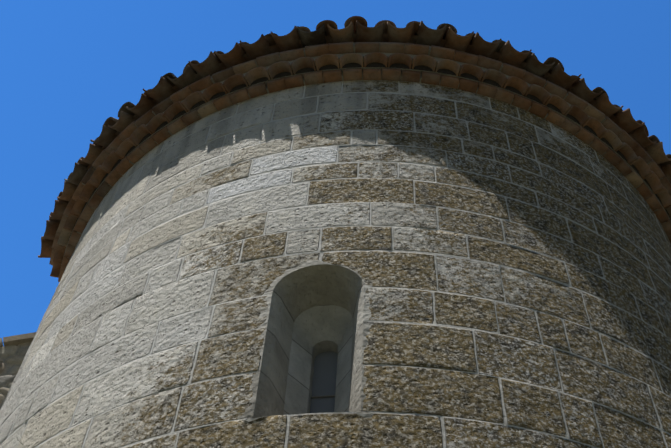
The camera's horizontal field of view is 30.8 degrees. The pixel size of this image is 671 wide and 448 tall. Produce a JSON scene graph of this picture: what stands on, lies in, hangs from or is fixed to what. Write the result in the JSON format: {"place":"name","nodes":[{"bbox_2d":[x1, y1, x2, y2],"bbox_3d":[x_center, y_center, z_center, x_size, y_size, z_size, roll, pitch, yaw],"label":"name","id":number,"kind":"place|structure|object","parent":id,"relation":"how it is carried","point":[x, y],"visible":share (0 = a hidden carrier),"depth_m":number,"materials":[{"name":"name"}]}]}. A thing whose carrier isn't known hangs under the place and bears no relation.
{"place":"outdoors","nodes":[
{"label":"outdoors","id":0,"kind":"place"},
{"bbox_2d":[0,0,670,345],"label":"sky","id":1,"kind":"structure","parent":0,"point":[67,67],"materials":[{"name":"blue"}]},
{"label":"ground","id":2,"kind":"structure","parent":0,"visible":0},
{"bbox_2d":[0,342,31,409],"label":"stone wall","id":3,"kind":"structure","parent":2,"relation":"on","point":[12,358],"depth_m":11.37,"materials":[{"name":"grey stone"}]},
{"bbox_2d":[0,332,35,346],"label":"wall coping","id":4,"kind":"object","parent":3,"relation":"on","point":[16,340],"visible":0.15,"depth_m":11.56,"materials":[{"name":"beige stone"}]},
{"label":"apse wall","id":5,"kind":"structure","parent":2,"relation":"on"},
{"bbox_2d":[0,80,670,447],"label":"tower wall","id":6,"kind":"structure","parent":5,"relation":"attached to","point":[481,328],"depth_m":8.68,"materials":[{"name":"stone"}]},
{"bbox_2d":[237,260,373,421],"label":"window recess","id":7,"kind":"object","parent":6,"relation":"attached to","point":[317,324],"depth_m":8.13,"materials":[{"name":"stone"}]},
{"bbox_2d":[310,351,337,412],"bbox_3d":[-0.078,1.202,7.960,0.202,1.210,0.098,0,-54,2],"label":"window pane","id":8,"kind":"structure","parent":7,"relation":"in","point":[325,363],"depth_m":8.18,"materials":[{"name":"grey glass"}]},
{"bbox_2d":[38,16,670,281],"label":"roof tiles","id":9,"kind":"object","parent":5,"relation":"on","point":[549,89],"visible":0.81,"depth_m":11.10,"materials":[{"name":"ceramic"}]}
]}

